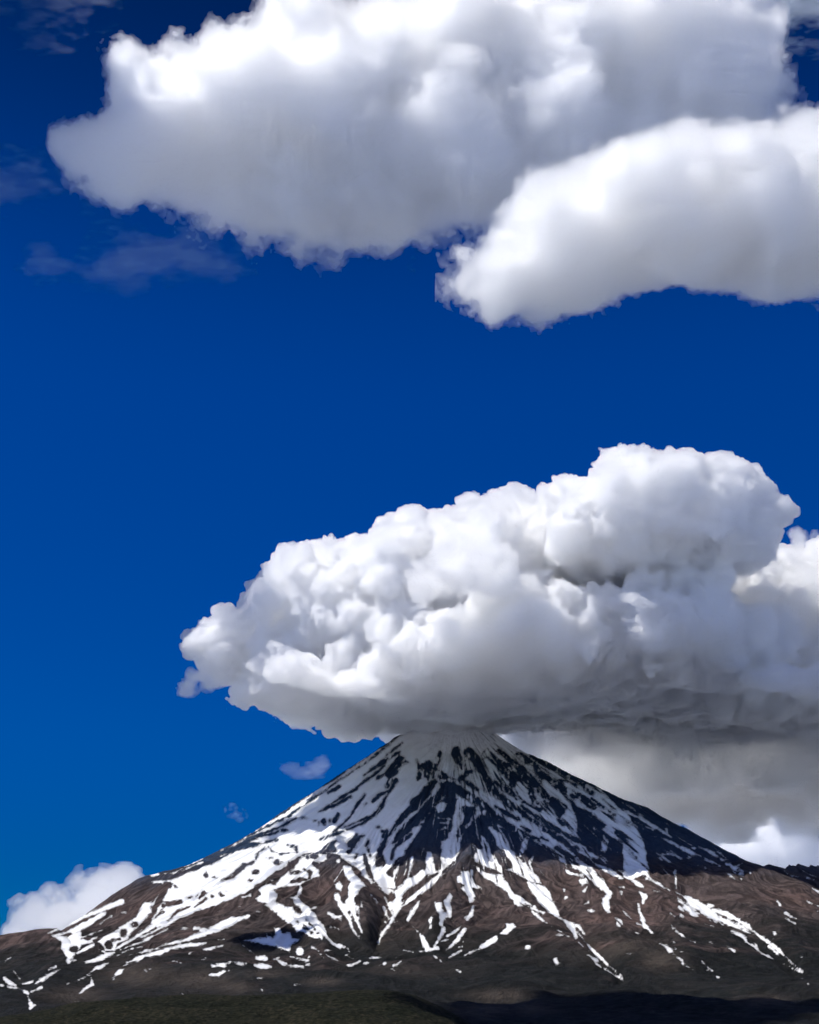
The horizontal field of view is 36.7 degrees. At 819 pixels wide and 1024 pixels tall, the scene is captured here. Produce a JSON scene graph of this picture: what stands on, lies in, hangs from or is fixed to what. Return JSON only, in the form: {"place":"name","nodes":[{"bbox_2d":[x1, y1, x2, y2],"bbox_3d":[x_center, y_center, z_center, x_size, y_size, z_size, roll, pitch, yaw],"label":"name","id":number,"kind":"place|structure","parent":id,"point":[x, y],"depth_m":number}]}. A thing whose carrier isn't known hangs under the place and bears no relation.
{"place":"outdoors","nodes":[
{"label":"outdoors","id":0,"kind":"place"},
{"bbox_2d":[0,928,126,958],"bbox_3d":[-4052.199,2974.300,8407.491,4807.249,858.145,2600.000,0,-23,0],"label":"rocky hill","id":1,"kind":"structure","parent":0,"point":[56,940],"depth_m":7638.02},
{"bbox_2d":[0,990,470,1023],"bbox_3d":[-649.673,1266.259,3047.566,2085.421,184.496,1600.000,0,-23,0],"label":"foreground hill","id":2,"kind":"structure","parent":0,"point":[365,1007],"depth_m":2924.41},
{"bbox_2d":[0,710,818,1023],"bbox_3d":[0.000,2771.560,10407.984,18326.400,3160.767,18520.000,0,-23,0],"label":"mountain","id":3,"kind":"structure","parent":0,"point":[464,866],"depth_m":7780.10},
{"bbox_2d":[0,0,818,934],"label":"sky","id":4,"kind":"structure","parent":0,"point":[372,372]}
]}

